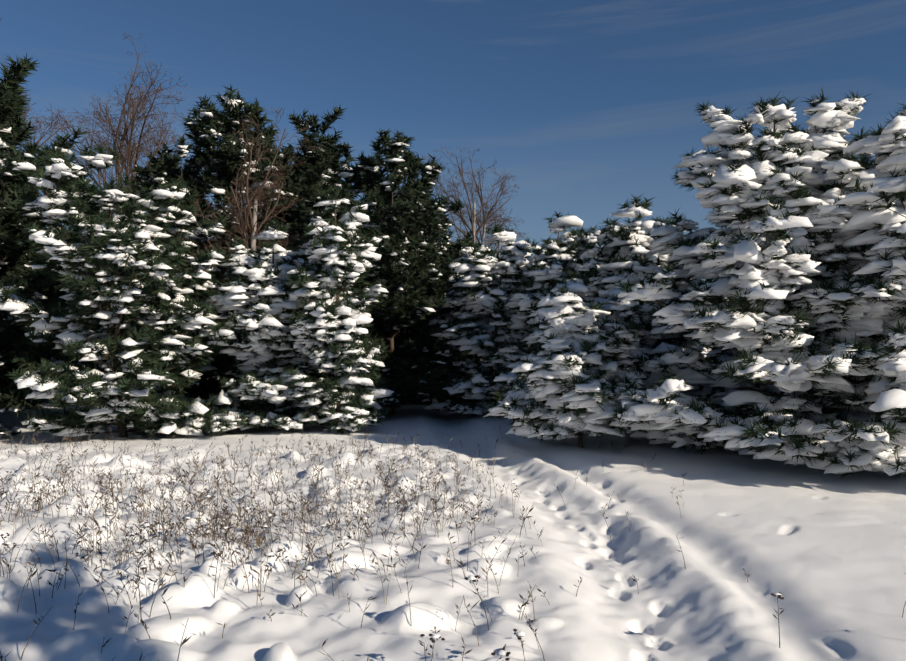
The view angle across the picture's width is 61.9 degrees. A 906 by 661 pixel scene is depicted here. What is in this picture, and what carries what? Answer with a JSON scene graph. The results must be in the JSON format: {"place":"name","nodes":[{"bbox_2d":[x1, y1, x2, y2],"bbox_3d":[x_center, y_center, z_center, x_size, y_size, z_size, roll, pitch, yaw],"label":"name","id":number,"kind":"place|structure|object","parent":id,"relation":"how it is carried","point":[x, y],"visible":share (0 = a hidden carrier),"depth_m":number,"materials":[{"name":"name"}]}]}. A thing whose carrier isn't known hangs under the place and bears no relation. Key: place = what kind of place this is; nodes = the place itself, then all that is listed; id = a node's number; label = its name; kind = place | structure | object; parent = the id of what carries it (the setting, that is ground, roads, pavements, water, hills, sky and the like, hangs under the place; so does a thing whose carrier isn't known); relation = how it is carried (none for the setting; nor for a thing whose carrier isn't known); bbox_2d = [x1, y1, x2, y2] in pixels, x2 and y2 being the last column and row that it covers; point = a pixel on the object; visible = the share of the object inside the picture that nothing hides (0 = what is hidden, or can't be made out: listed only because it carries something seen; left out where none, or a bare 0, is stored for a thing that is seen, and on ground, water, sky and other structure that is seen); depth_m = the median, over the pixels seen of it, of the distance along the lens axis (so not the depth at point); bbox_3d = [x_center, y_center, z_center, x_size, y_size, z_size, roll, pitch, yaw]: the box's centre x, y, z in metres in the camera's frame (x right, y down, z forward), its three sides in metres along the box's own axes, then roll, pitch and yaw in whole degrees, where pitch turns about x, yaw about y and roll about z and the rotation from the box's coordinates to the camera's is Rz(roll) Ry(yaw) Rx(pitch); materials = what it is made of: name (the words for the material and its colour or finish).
{"place":"outdoors","nodes":[
{"label":"outdoors","id":0,"kind":"place"},
{"bbox_2d":[0,368,905,660],"bbox_3d":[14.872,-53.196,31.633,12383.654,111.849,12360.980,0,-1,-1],"label":"snow ground","id":1,"kind":"structure","parent":0,"point":[822,552],"depth_m":6.38,"materials":[{"name":"white snow"}]},
{"bbox_2d":[0,406,23,437],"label":"conifer tree","id":2,"kind":"object","parent":1,"relation":"on","point":[12,431],"visible":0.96,"depth_m":13.90,"materials":[{"name":"white plant"}]},
{"bbox_2d":[1,168,59,357],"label":"tall pine","id":3,"kind":"object","parent":1,"relation":"on","point":[26,270],"depth_m":23.13,"materials":[{"name":"green plant"}]},
{"bbox_2d":[0,54,92,417],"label":"tall pine","id":4,"kind":"object","parent":1,"relation":"on","point":[14,214],"visible":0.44,"depth_m":15.58,"materials":[{"name":"green plant"}]},
{"bbox_2d":[0,94,102,394],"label":"tall pine","id":5,"kind":"object","parent":1,"relation":"on","point":[10,267],"visible":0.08,"depth_m":18.28,"materials":[{"name":"green plant"}]},
{"bbox_2d":[0,19,112,241],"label":"bare tree","id":6,"kind":"object","parent":1,"relation":"on","point":[39,125],"visible":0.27,"depth_m":32.87,"materials":[{"name":"brown plant"}]},
{"bbox_2d":[43,60,192,364],"bbox_3d":[-14.805,-4.811,35.912,9.267,14.868,9.547,1,-2,-41],"label":"bare birch","id":7,"kind":"object","parent":1,"relation":"on","point":[159,143],"visible":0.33,"depth_m":35.05,"materials":[{"name":"brown plant"}]},
{"bbox_2d":[0,139,256,441],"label":"snowy conifer","id":8,"kind":"object","parent":1,"relation":"on","point":[105,310],"visible":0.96,"depth_m":13.48,"materials":[{"name":"green plant"}]},
{"bbox_2d":[40,32,242,236],"bbox_3d":[-14.434,-5.600,33.904,8.517,16.311,9.293,0,-1,11],"label":"bare birch","id":9,"kind":"object","parent":1,"relation":"on","point":[118,168],"visible":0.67,"depth_m":33.79,"materials":[{"name":"brown plant"}]},
{"bbox_2d":[123,135,261,397],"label":"tall pine","id":10,"kind":"object","parent":1,"relation":"on","point":[189,167],"visible":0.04,"depth_m":22.50,"materials":[{"name":"green plant"}]},
{"bbox_2d":[124,108,321,409],"bbox_3d":[-5.351,-1.548,17.039,4.771,7.649,3.962,0,-1,-1],"label":"slender birch","id":11,"kind":"object","parent":1,"relation":"on","point":[245,226],"visible":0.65,"depth_m":17.04,"materials":[{"name":"brown plant"}]},
{"bbox_2d":[144,84,309,401],"bbox_3d":[-5.869,-2.327,21.017,6.319,9.194,6.898,1,-2,-39],"label":"conifer tree","id":12,"kind":"object","parent":1,"relation":"on","point":[220,168],"visible":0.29,"depth_m":20.03,"materials":[{"name":"green plant"}]},
{"bbox_2d":[186,217,348,434],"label":"snow-covered tree","id":13,"kind":"object","parent":1,"relation":"on","point":[266,346],"visible":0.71,"depth_m":14.62,"materials":[{"name":"white snow"}]},
{"bbox_2d":[207,103,413,380],"bbox_3d":[-3.808,-2.083,21.727,5.933,8.653,6.546,-1,-2,32],"label":"conifer tree","id":14,"kind":"object","parent":1,"relation":"on","point":[344,169],"visible":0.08,"depth_m":21.24,"materials":[{"name":"green plant"}]},
{"bbox_2d":[219,156,410,403],"bbox_3d":[-3.198,-1.042,18.665,4.773,6.309,4.326,1,-2,-24],"label":"tall pine","id":15,"kind":"object","parent":1,"relation":"on","point":[299,217],"visible":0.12,"depth_m":18.39,"materials":[{"name":"green plant"}]},
{"bbox_2d":[281,184,393,434],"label":"snowy conifer","id":16,"kind":"object","parent":1,"relation":"on","point":[328,328],"visible":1,"depth_m":13.93,"materials":[{"name":"white snow"}]},
{"bbox_2d":[311,128,482,377],"bbox_3d":[-1.652,-1.686,20.835,5.308,7.723,5.794,-1,-2,27],"label":"tall pine","id":17,"kind":"object","parent":1,"relation":"on","point":[394,151],"visible":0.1,"depth_m":20.20,"materials":[{"name":"green plant"}]},
{"bbox_2d":[327,170,483,413],"bbox_3d":[-1.272,-0.742,17.494,4.227,5.588,3.832,0,-1,13],"label":"tall pine","id":18,"kind":"object","parent":1,"relation":"on","point":[407,301],"visible":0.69,"depth_m":16.64,"materials":[{"name":"green plant"}]},
{"bbox_2d":[428,239,474,388],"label":"conifer","id":19,"kind":"object","parent":1,"relation":"on","point":[467,249],"depth_m":23.90,"materials":[{"name":"white plant"}]},
{"bbox_2d":[0,425,905,660],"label":"dry weeds","id":20,"kind":"object","parent":1,"relation":"on","point":[502,652],"visible":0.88,"depth_m":7.15,"materials":[{"name":"brown plant"}]},
{"bbox_2d":[428,219,478,351],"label":"conifer tree","id":21,"kind":"object","parent":1,"relation":"on","point":[450,232],"depth_m":24.77,"materials":[{"name":"green plant"}]},
{"bbox_2d":[406,145,535,251],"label":"bare tree","id":22,"kind":"object","parent":1,"relation":"on","point":[473,210],"visible":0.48,"depth_m":30.68,"materials":[{"name":"brown plant"}]},
{"bbox_2d":[420,222,548,416],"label":"snowy pine","id":23,"kind":"object","parent":1,"relation":"on","point":[485,312],"visible":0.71,"depth_m":16.56,"materials":[{"name":"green plant"}]},
{"bbox_2d":[444,150,526,250],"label":"bare tree","id":24,"kind":"object","parent":1,"relation":"on","point":[483,236],"visible":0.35,"depth_m":34.42,"materials":[{"name":"brown plant"}]},
{"bbox_2d":[443,230,535,369],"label":"conifer","id":25,"kind":"object","parent":1,"relation":"on","point":[485,249],"visible":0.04,"depth_m":20.52,"materials":[{"name":"white plant"}]},
{"bbox_2d":[509,210,605,360],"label":"snowy pine","id":26,"kind":"object","parent":1,"relation":"on","point":[569,250],"visible":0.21,"depth_m":15.53,"materials":[{"name":"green plant"}]},
{"bbox_2d":[541,227,588,275],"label":"conifer","id":27,"kind":"object","parent":1,"relation":"on","point":[556,243],"depth_m":18.84,"materials":[{"name":"green plant"}]},
{"bbox_2d":[482,270,648,447],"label":"snowy conifer","id":28,"kind":"object","parent":1,"relation":"on","point":[576,334],"visible":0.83,"depth_m":11.82,"materials":[{"name":"white snow"}]},
{"bbox_2d":[580,225,600,243],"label":"conifer","id":29,"kind":"object","parent":1,"relation":"on","point":[592,239],"depth_m":22.87,"materials":[{"name":"white plant"}]},
{"bbox_2d":[566,193,720,430],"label":"snow-covered tree","id":30,"kind":"object","parent":1,"relation":"on","point":[619,254],"visible":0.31,"depth_m":14.62,"materials":[{"name":"white snow"}]},
{"bbox_2d":[625,216,712,401],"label":"conifer","id":31,"kind":"object","parent":1,"relation":"on","point":[647,224],"depth_m":18.21,"materials":[{"name":"white plant"}]},
{"bbox_2d":[700,278,732,361],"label":"conifer","id":32,"kind":"object","parent":1,"relation":"on","point":[720,297],"depth_m":31.35,"materials":[{"name":"green plant"}]},
{"bbox_2d":[557,89,905,470],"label":"snowy conifer","id":33,"kind":"object","parent":1,"relation":"on","point":[775,215],"visible":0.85,"depth_m":10.66,"materials":[{"name":"white snow"}]},
{"bbox_2d":[654,278,818,400],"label":"snowy conifer","id":34,"kind":"object","parent":1,"relation":"on","point":[703,390],"depth_m":14.10,"materials":[{"name":"white snow"}]},
{"bbox_2d":[686,111,905,477],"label":"snowy conifer","id":35,"kind":"object","parent":1,"relation":"on","point":[877,216],"visible":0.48,"depth_m":10.15,"materials":[{"name":"white snow"}]},
{"bbox_2d":[834,103,905,421],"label":"snowy conifer","id":36,"kind":"object","parent":1,"relation":"on","point":[903,112],"depth_m":12.97,"materials":[{"name":"white plant"}]},
{"bbox_2d":[0,0,905,282],"label":"sky","id":37,"kind":"structure","parent":0,"point":[590,105],"materials":[{"name":"blue"}]}
]}

